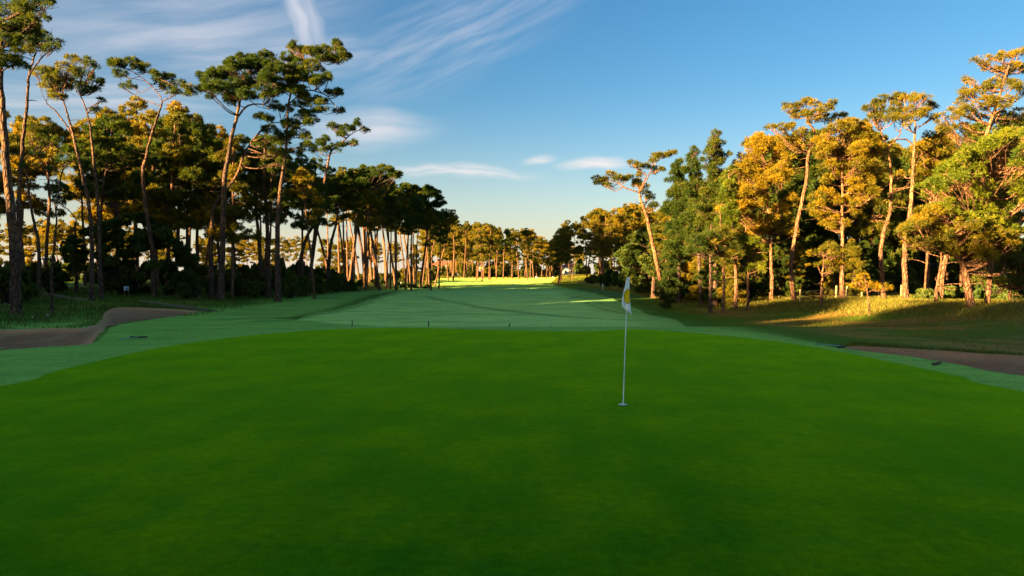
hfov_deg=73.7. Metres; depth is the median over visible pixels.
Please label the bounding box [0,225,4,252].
pine tree
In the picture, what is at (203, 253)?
pine tree
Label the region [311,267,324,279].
shrub
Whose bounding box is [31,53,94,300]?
pine tree
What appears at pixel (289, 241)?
pine tree
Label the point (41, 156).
pine tree
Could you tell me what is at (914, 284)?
shrub
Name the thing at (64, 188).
pine tree
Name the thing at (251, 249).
pine tree
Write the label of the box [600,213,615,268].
pine tree
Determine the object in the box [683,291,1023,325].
tall grass
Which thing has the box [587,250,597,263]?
pine tree
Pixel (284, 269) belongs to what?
shrub
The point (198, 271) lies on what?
shrub
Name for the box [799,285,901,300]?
fence
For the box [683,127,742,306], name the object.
pine tree
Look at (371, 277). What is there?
pine tree
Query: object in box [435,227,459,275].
pine tree
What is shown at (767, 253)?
pine tree
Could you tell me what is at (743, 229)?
pine tree
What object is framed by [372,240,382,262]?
pine tree
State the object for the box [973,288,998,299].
shrub
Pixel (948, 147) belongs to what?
pine tree
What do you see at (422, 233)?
pine tree
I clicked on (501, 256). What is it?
pine tree
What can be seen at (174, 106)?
pine tree
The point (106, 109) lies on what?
pine tree
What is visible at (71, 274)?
shrub
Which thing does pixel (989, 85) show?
pine tree
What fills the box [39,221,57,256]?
pine tree
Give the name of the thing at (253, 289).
shrub
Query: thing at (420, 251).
pine tree
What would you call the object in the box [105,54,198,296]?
pine tree
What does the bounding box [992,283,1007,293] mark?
shrub
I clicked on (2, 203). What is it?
pine tree
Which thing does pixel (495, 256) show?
pine tree
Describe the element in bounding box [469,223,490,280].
pine tree
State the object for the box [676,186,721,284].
pine tree
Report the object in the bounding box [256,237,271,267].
pine tree
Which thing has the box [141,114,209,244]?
pine tree
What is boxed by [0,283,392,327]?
rough grass
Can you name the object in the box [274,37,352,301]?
pine tree
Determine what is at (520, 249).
pine tree
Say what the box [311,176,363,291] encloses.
pine tree
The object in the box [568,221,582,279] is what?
pine tree
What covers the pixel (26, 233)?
pine tree
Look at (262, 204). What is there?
pine tree
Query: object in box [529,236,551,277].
pine tree
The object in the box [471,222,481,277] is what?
pine tree
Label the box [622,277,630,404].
flagstick
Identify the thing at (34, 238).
pine tree
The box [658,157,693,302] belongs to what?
pine tree
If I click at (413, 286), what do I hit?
shrub
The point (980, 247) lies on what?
pine tree
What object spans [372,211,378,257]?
pine tree
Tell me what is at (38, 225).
pine tree
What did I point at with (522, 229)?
pine tree
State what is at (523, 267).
shrub
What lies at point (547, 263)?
pine tree
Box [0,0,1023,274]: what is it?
sky
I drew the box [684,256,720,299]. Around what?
pine tree
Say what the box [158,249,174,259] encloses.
pine tree
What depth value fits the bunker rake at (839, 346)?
20.37 m
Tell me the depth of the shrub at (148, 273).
94.79 m
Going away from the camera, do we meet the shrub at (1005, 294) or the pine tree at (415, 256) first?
the shrub at (1005, 294)
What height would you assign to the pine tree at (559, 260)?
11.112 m
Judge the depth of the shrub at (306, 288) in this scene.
69.59 m
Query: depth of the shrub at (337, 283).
85.58 m
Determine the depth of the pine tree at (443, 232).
110.19 m
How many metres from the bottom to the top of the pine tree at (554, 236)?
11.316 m
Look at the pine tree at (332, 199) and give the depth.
80.50 m
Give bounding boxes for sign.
[124,286,128,295]
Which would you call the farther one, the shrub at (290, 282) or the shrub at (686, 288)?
the shrub at (290, 282)
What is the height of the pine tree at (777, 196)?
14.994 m
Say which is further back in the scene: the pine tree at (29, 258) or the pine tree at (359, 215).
the pine tree at (29, 258)
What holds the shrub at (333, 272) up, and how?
on the ground at (295, 308)
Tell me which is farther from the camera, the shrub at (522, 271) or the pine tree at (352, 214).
the shrub at (522, 271)
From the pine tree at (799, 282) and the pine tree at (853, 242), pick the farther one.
the pine tree at (799, 282)
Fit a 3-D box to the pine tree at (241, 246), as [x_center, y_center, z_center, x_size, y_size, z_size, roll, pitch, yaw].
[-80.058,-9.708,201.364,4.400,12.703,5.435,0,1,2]
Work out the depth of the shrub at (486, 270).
223.36 m
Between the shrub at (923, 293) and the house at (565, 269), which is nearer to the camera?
the shrub at (923, 293)
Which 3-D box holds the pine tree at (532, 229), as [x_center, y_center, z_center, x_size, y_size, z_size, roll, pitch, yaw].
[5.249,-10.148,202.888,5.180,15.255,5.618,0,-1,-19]
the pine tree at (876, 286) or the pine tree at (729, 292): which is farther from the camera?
the pine tree at (729, 292)
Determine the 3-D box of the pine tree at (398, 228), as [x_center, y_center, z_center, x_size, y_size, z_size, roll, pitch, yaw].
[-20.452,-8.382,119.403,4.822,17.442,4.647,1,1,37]
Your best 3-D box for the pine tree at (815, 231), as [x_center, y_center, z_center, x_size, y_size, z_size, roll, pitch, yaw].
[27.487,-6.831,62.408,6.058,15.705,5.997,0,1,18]
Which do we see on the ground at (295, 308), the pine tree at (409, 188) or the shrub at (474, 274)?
the pine tree at (409, 188)
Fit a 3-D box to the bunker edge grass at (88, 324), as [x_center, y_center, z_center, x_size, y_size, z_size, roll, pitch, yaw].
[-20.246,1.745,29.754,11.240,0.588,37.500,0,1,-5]
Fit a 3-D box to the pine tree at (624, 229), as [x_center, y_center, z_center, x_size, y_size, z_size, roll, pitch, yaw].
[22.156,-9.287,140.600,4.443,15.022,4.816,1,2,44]
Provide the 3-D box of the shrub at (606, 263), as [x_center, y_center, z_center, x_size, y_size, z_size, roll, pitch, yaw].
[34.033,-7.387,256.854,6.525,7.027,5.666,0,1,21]
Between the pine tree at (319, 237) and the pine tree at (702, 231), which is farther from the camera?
the pine tree at (319, 237)
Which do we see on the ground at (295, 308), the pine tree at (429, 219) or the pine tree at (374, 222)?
the pine tree at (374, 222)
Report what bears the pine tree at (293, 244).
on the ground at (295, 308)
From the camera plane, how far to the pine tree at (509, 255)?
239.78 m
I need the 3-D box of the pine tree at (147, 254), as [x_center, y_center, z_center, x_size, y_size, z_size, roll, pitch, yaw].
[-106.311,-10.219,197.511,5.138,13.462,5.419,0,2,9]
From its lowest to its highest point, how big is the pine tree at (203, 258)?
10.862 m
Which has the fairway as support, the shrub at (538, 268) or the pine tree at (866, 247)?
the shrub at (538, 268)
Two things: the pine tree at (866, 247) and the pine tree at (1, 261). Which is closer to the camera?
the pine tree at (866, 247)
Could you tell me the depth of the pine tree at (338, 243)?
134.39 m
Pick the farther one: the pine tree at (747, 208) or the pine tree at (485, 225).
the pine tree at (485, 225)
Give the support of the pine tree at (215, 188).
on the ground at (295, 308)
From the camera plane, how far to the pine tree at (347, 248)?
135.93 m
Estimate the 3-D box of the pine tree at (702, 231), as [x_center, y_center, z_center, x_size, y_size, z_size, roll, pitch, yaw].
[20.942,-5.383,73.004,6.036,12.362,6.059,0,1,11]
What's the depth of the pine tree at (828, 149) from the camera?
47.44 m
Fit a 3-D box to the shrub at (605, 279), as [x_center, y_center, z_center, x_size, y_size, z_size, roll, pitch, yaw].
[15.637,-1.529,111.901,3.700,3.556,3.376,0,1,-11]
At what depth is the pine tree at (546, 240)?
234.37 m
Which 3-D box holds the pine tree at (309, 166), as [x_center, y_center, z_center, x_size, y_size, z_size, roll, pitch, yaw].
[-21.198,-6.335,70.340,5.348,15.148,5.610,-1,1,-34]
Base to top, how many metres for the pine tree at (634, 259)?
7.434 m
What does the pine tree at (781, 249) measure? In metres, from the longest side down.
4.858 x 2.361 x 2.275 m
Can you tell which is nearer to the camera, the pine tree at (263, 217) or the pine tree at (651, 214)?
the pine tree at (263, 217)
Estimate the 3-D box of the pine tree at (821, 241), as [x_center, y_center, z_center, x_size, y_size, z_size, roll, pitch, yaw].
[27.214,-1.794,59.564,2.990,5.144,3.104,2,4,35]
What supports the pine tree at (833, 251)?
on the ground at (295, 308)
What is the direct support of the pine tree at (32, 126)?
on the ground at (295, 308)
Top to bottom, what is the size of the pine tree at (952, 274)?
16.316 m
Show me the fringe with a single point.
(21, 365)
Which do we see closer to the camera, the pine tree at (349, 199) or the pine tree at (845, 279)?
the pine tree at (845, 279)
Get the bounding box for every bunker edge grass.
[0,306,211,342]
[831,341,1022,355]
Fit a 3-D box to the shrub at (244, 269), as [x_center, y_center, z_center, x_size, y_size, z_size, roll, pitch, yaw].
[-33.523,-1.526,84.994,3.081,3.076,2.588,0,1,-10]
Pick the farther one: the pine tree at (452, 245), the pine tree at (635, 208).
the pine tree at (452, 245)
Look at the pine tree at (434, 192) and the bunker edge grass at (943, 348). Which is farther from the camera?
the pine tree at (434, 192)
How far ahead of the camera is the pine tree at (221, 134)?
90.18 m
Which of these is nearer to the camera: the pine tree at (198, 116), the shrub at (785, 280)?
the shrub at (785, 280)
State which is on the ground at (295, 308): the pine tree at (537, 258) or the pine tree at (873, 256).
the pine tree at (873, 256)
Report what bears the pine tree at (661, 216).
on the ground at (295, 308)
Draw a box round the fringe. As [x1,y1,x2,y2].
[0,315,1023,390]
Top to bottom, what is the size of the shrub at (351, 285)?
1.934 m
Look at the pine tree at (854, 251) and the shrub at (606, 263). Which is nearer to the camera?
the pine tree at (854, 251)
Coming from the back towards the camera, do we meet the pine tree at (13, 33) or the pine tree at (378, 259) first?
the pine tree at (378, 259)
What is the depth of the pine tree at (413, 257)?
123.18 m
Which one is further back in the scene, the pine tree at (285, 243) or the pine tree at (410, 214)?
the pine tree at (285, 243)
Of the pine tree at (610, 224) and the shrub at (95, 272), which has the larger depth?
the pine tree at (610, 224)
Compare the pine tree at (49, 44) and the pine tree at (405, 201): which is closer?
the pine tree at (49, 44)
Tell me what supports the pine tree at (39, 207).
on the ground at (295, 308)
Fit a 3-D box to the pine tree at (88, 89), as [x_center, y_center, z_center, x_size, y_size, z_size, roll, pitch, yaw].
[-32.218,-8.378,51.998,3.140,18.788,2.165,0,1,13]
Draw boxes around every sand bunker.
[0,307,196,349]
[843,346,1023,375]
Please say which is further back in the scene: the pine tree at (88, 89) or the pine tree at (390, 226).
the pine tree at (390, 226)
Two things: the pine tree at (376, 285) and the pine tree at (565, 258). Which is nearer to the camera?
the pine tree at (376, 285)
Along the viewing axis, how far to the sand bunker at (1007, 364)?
18.61 m
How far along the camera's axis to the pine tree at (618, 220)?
132.56 m
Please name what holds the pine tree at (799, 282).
on the ground at (295, 308)
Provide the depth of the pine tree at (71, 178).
85.88 m
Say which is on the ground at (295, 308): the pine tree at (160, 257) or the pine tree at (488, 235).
the pine tree at (160, 257)
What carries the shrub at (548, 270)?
on the fairway
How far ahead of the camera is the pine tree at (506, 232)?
184.94 m
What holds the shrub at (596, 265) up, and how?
on the ground at (295, 308)
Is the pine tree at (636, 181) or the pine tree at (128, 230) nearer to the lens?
the pine tree at (636, 181)
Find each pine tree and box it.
[0,0,58,314]
[0,111,27,218]
[0,113,66,231]
[0,119,64,293]
[0,137,3,214]
[0,222,26,249]
[0,224,8,264]
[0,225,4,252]
[0,226,31,256]
[7,19,64,268]
[14,148,77,313]
[18,115,74,268]
[23,225,43,266]
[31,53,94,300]
[31,218,46,264]
[31,221,58,254]
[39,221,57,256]
[40,224,65,259]
[41,175,121,292]
[51,116,112,268]
[52,219,68,261]
[58,220,89,255]
[59,117,148,271]
[62,123,89,285]
[68,55,108,299]
[72,113,153,293]
[78,236,89,273]
[80,106,146,278]
[102,101,151,253]
[103,95,161,258]
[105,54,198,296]
[116,111,149,285]
[119,109,176,286]
[122,226,131,235]
[125,113,206,285]
[138,99,200,271]
[139,251,149,261]
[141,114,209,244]
[148,111,207,272]
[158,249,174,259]
[158,250,178,268]
[159,126,242,266]
[162,231,185,257]
[170,112,205,246]
[173,123,228,276]
[179,114,207,266]
[189,123,239,264]
[192,236,205,256]
[194,47,295,300]
[195,240,206,264]
[198,136,262,299]
[201,238,217,260]
[206,157,276,295]
[207,135,253,274]
[208,99,317,298]
[213,244,218,269]
[225,241,245,268]
[233,128,300,297]
[236,155,296,297]
[236,239,248,257]
[236,240,257,264]
[240,139,289,247]
[249,241,263,263]
[250,147,305,274]
[256,170,286,260]
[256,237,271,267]
[270,238,274,269]
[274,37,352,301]
[274,236,290,260]
[281,154,328,274]
[284,238,293,266]
[285,167,325,298]
[289,235,300,260]
[294,156,341,251]
[297,160,403,276]
[299,237,311,264]
[306,176,333,265]
[307,117,371,295]
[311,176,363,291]
[315,238,333,267]
[326,206,337,256]
[327,172,347,278]
[327,213,346,272]
[330,244,340,271]
[332,166,350,275]
[340,241,349,270]
[341,181,375,279]
[344,209,359,279]
[345,211,351,279]
[345,236,352,263]
[348,240,353,280]
[349,168,358,282]
[350,210,372,237]
[353,186,381,289]
[353,186,383,287]
[353,187,387,290]
[355,198,382,268]
[361,211,388,286]
[365,195,387,286]
[366,227,372,279]
[368,230,371,281]
[370,184,395,278]
[371,186,402,288]
[371,187,385,286]
[372,209,394,287]
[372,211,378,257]
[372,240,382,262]
[372,242,383,263]
[375,187,404,289]
[377,183,411,289]
[380,234,385,282]
[389,199,405,254]
[389,241,400,261]
[392,243,404,270]
[397,194,412,278]
[397,226,404,281]
[399,182,431,283]
[399,192,424,289]
[401,196,426,290]
[405,206,414,283]
[409,244,420,271]
[410,199,432,285]
[412,246,420,267]
[414,229,432,267]
[418,184,446,287]
[418,211,442,290]
[418,229,433,267]
[422,217,434,284]
[424,209,438,284]
[424,225,444,278]
[425,209,449,283]
[431,212,448,287]
[432,223,453,280]
[434,209,458,285]
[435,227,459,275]
[444,227,460,264]
[448,220,463,280]
[448,245,474,273]
[452,224,463,265]
[456,229,478,277]
[460,221,472,277]
[460,237,476,277]
[467,222,488,279]
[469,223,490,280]
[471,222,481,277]
[475,222,495,278]
[481,224,500,279]
[488,226,499,278]
[491,227,503,278]
[491,234,509,267]
[492,234,501,268]
[492,239,504,262]
[499,228,511,278]
[502,228,521,277]
[502,244,513,276]
[506,237,519,264]
[509,230,522,278]
[513,254,522,269]
[515,238,532,264]
[517,228,526,277]
[519,227,536,279]
[519,234,539,277]
[522,228,536,277]
[528,230,535,277]
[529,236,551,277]
[531,247,539,275]
[541,236,547,276]
[542,242,553,278]
[547,231,573,283]
[550,228,571,279]
[550,229,571,272]
[551,227,572,280]
[551,228,574,284]
[560,220,575,279]
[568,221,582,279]
[573,216,594,276]
[580,209,602,281]
[585,208,601,272]
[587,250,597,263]
[589,207,603,273]
[590,149,677,301]
[590,208,610,267]
[594,210,620,274]
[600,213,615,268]
[608,207,629,268]
[608,248,614,270]
[610,207,617,271]
[610,208,633,272]
[613,224,667,297]
[618,203,635,237]
[622,204,640,242]
[632,204,652,243]
[637,207,656,251]
[640,208,658,252]
[642,209,680,287]
[648,216,681,267]
[653,250,683,308]
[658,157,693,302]
[661,258,685,302]
[665,145,707,304]
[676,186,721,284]
[680,181,708,262]
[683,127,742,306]
[683,224,726,312]
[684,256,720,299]
[693,243,732,303]
[703,214,748,312]
[709,190,752,266]
[713,163,741,309]
[715,129,798,299]
[716,257,746,305]
[727,224,770,310]
[733,245,762,298]
[741,155,777,235]
[741,158,760,277]
[745,258,764,282]
[754,133,813,288]
[754,241,776,292]
[755,153,806,218]
[761,95,847,300]
[765,239,796,298]
[768,243,797,276]
[771,166,805,277]
[776,137,805,238]
[783,154,858,214]
[784,242,810,282]
[786,127,850,292]
[793,240,815,295]
[797,241,847,306]
[800,188,859,271]
[805,116,889,298]
[806,238,838,292]
[820,244,850,294]
[831,132,882,241]
[831,136,859,237]
[839,245,868,295]
[844,238,866,282]
[844,244,867,291]
[846,163,870,239]
[847,147,919,292]
[847,273,893,314]
[848,131,909,276]
[852,142,902,259]
[855,240,877,295]
[860,90,917,297]
[864,237,898,293]
[882,91,940,298]
[882,139,907,249]
[888,146,934,244]
[892,148,933,279]
[893,202,1023,308]
[907,129,969,288]
[911,229,958,301]
[913,125,1023,304]
[915,135,958,279]
[932,45,1023,299]
[936,122,1021,288]
[939,149,960,285]
[952,178,997,286]
[972,246,1023,300]
[988,126,1023,226]
[991,120,1023,202]
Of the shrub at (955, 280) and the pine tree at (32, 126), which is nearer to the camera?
the pine tree at (32, 126)
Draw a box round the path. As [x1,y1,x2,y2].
[42,293,215,311]
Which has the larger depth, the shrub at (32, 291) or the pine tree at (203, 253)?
the pine tree at (203, 253)
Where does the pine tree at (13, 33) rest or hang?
on the ground at (295, 308)
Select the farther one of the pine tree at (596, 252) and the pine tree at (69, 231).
the pine tree at (596, 252)
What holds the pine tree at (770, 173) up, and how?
on the ground at (295, 308)
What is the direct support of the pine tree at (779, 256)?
on the ground at (295, 308)
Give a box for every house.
[431,261,455,275]
[558,264,574,274]
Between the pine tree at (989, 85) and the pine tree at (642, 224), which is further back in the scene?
the pine tree at (642, 224)
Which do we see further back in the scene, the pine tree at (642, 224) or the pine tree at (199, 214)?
the pine tree at (642, 224)
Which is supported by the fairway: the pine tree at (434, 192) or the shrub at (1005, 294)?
the pine tree at (434, 192)
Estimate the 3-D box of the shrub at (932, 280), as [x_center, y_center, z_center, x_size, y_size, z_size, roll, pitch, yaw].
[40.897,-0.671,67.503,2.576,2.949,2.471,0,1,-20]
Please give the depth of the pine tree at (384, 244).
120.97 m
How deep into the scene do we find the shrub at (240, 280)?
65.65 m
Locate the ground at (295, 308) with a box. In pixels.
[0,274,1023,355]
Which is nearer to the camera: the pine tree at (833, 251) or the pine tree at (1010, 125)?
the pine tree at (833, 251)
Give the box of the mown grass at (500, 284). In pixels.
[357,275,633,291]
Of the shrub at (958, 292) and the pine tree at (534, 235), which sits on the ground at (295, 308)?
the shrub at (958, 292)
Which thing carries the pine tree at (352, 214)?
on the ground at (295, 308)
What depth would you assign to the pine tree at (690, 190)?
53.60 m
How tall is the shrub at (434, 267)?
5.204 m
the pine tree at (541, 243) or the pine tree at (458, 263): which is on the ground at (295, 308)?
the pine tree at (458, 263)
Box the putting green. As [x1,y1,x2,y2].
[0,328,1023,575]
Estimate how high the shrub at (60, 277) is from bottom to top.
3.107 m
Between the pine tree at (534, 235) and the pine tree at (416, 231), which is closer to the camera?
the pine tree at (416, 231)
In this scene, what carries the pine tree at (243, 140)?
on the ground at (295, 308)
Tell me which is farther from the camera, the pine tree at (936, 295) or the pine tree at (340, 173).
the pine tree at (340, 173)
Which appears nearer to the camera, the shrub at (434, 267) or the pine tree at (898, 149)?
the pine tree at (898, 149)
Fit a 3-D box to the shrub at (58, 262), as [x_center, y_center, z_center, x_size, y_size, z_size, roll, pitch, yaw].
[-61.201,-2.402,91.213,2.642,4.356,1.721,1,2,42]
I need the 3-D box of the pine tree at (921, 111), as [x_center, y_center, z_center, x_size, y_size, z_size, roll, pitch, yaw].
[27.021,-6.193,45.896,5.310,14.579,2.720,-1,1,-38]
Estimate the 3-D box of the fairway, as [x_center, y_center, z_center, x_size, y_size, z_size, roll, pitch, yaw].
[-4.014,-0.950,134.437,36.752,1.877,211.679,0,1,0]
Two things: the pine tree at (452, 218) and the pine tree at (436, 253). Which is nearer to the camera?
the pine tree at (452, 218)
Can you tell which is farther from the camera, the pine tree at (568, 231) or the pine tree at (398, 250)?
the pine tree at (398, 250)
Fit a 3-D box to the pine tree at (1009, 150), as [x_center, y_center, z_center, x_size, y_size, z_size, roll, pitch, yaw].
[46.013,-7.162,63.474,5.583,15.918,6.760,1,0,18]
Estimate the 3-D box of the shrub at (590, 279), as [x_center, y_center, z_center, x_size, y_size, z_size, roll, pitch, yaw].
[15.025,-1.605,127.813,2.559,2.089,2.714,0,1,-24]
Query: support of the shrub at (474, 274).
on the fairway
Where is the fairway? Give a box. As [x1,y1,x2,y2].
[298,277,683,326]
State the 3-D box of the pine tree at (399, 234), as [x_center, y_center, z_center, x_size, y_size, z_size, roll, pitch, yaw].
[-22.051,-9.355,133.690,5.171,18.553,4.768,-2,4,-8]
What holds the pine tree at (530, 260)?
on the fairway
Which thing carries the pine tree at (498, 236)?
on the fairway
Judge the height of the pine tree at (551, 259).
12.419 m
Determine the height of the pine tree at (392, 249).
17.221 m
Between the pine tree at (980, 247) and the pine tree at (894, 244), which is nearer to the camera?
the pine tree at (980, 247)
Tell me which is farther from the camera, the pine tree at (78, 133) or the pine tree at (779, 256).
the pine tree at (78, 133)
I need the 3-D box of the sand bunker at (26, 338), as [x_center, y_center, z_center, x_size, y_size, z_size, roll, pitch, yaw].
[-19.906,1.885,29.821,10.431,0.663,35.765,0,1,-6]
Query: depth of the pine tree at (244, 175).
67.47 m
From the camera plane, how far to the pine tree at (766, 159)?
74.07 m
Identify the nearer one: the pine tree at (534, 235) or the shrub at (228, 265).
the shrub at (228, 265)
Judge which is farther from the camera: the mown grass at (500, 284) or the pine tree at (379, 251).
the pine tree at (379, 251)
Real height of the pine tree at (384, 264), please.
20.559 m
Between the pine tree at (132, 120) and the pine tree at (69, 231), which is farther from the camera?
the pine tree at (69, 231)
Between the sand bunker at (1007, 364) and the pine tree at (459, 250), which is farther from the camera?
the pine tree at (459, 250)
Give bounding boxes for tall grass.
[440,274,597,277]
[593,286,811,300]
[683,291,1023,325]
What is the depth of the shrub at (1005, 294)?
41.79 m
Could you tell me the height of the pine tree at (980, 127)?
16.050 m
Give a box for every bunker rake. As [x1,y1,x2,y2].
[119,336,147,339]
[816,344,844,347]
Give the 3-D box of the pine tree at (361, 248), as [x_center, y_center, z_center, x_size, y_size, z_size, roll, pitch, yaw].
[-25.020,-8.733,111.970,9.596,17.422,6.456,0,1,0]
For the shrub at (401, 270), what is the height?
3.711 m
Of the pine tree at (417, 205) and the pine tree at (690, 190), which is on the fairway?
the pine tree at (417, 205)
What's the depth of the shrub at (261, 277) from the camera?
67.30 m
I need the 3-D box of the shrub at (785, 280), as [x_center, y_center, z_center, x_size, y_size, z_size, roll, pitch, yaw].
[24.175,-0.056,58.404,2.365,2.130,2.336,-1,1,-33]
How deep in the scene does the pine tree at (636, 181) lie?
59.73 m
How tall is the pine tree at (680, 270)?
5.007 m
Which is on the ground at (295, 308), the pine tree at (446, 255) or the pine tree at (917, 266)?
the pine tree at (917, 266)
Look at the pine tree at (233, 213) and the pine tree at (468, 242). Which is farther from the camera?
the pine tree at (468, 242)
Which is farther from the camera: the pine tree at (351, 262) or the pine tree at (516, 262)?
the pine tree at (516, 262)
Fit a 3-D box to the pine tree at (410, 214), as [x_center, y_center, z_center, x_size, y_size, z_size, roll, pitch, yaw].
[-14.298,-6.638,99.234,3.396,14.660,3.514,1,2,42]
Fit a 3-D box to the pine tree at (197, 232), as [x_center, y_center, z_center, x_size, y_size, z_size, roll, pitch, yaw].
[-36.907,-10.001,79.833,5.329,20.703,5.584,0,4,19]
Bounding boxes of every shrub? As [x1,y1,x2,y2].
[0,265,41,303]
[26,261,43,284]
[36,263,69,292]
[48,254,63,269]
[58,211,200,294]
[61,263,82,281]
[81,265,97,282]
[140,261,150,282]
[168,269,202,298]
[193,263,207,286]
[225,258,240,275]
[227,272,249,296]
[236,264,250,279]
[241,280,266,297]
[250,263,258,281]
[256,273,274,296]
[271,257,288,294]
[281,269,302,297]
[289,259,308,277]
[296,275,312,296]
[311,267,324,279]
[311,275,329,293]
[324,268,344,278]
[326,274,347,291]
[345,279,356,290]
[356,278,362,285]
[391,267,400,279]
[398,268,405,280]
[404,284,418,287]
[417,271,424,281]
[425,270,435,280]
[431,265,436,271]
[441,270,451,275]
[458,262,470,277]
[467,262,475,276]
[471,271,484,276]
[484,262,493,276]
[484,266,495,276]
[494,270,501,276]
[498,267,509,277]
[507,269,519,277]
[519,264,534,276]
[520,269,528,277]
[531,262,540,276]
[545,266,554,276]
[573,257,585,274]
[584,274,598,283]
[594,260,609,271]
[595,263,605,274]
[597,268,613,286]
[611,267,622,286]
[633,281,650,293]
[681,284,695,299]
[758,271,781,295]
[780,277,809,293]
[894,266,922,294]
[913,288,940,300]
[917,268,937,290]
[944,277,963,286]
[944,285,964,298]
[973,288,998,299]
[976,273,1006,293]
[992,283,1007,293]
[998,287,1023,299]
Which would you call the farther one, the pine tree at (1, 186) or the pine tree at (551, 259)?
the pine tree at (551, 259)
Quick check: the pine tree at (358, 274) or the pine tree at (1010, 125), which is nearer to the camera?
the pine tree at (1010, 125)
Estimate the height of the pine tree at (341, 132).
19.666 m
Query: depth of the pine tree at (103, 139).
59.30 m
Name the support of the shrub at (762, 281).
on the ground at (295, 308)
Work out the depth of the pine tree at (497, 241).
182.92 m
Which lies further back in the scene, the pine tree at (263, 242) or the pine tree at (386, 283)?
the pine tree at (263, 242)
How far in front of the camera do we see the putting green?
8.27 m
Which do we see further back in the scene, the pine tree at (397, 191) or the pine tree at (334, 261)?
the pine tree at (334, 261)
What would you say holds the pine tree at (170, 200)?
on the ground at (295, 308)
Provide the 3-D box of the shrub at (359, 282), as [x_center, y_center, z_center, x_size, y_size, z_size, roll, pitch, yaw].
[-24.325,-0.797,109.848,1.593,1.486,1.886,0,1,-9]
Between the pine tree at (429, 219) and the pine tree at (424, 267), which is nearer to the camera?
the pine tree at (429, 219)
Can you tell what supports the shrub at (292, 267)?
on the ground at (295, 308)
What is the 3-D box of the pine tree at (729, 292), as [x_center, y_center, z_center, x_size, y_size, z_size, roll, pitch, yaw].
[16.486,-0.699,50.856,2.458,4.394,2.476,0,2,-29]
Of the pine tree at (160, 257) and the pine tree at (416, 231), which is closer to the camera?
the pine tree at (416, 231)
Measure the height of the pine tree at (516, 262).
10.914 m
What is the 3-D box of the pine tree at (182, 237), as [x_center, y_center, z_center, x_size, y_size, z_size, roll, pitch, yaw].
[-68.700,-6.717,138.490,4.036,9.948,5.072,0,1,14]
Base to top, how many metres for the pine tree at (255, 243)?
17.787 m
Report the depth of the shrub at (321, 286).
79.38 m
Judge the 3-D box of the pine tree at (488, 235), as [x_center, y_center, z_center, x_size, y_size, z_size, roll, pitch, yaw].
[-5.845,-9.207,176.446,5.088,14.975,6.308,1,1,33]
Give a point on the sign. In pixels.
(126, 287)
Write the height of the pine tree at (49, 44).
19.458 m
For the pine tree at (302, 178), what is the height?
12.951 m
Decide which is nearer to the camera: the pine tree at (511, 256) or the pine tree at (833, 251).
the pine tree at (833, 251)
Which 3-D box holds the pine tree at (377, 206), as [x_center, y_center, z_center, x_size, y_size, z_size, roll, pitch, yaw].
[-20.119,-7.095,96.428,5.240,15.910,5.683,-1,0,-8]
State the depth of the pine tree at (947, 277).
63.66 m
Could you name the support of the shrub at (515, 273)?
on the fairway
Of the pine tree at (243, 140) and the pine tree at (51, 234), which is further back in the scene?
the pine tree at (51, 234)
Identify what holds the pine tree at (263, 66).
on the ground at (295, 308)
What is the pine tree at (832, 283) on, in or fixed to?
on the ground at (295, 308)
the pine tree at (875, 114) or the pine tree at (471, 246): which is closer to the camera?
the pine tree at (875, 114)
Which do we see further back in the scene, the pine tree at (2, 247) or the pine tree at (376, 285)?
the pine tree at (2, 247)
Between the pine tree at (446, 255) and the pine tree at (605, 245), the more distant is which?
the pine tree at (446, 255)
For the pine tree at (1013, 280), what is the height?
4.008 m
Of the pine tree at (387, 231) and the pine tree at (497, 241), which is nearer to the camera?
the pine tree at (387, 231)
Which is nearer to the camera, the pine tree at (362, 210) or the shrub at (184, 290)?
the shrub at (184, 290)
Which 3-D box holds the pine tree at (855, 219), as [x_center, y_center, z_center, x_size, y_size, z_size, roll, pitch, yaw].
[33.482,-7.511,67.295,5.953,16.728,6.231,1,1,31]
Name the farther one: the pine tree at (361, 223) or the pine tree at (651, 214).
the pine tree at (651, 214)
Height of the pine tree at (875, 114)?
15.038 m
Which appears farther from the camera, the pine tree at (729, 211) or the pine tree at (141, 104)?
the pine tree at (141, 104)
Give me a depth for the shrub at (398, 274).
148.57 m
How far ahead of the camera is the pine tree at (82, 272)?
149.46 m
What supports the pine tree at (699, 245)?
on the ground at (295, 308)
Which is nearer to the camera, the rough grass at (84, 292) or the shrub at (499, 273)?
the rough grass at (84, 292)
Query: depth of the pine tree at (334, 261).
265.77 m
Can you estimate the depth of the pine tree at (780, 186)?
66.59 m
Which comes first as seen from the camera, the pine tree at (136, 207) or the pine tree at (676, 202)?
the pine tree at (676, 202)
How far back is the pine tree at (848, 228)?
78.96 m
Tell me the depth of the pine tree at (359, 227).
114.69 m
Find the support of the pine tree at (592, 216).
on the ground at (295, 308)
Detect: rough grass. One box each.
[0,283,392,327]
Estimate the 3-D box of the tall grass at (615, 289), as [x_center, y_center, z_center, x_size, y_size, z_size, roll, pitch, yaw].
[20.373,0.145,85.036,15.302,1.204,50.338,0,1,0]
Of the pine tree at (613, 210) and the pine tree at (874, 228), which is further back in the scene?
the pine tree at (613, 210)
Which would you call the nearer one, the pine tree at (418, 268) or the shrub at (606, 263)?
the shrub at (606, 263)
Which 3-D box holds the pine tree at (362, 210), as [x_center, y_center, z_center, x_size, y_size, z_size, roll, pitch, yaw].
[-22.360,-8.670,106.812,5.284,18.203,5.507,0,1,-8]
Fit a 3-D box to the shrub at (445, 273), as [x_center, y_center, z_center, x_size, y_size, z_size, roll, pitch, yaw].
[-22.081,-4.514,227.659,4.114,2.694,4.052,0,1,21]

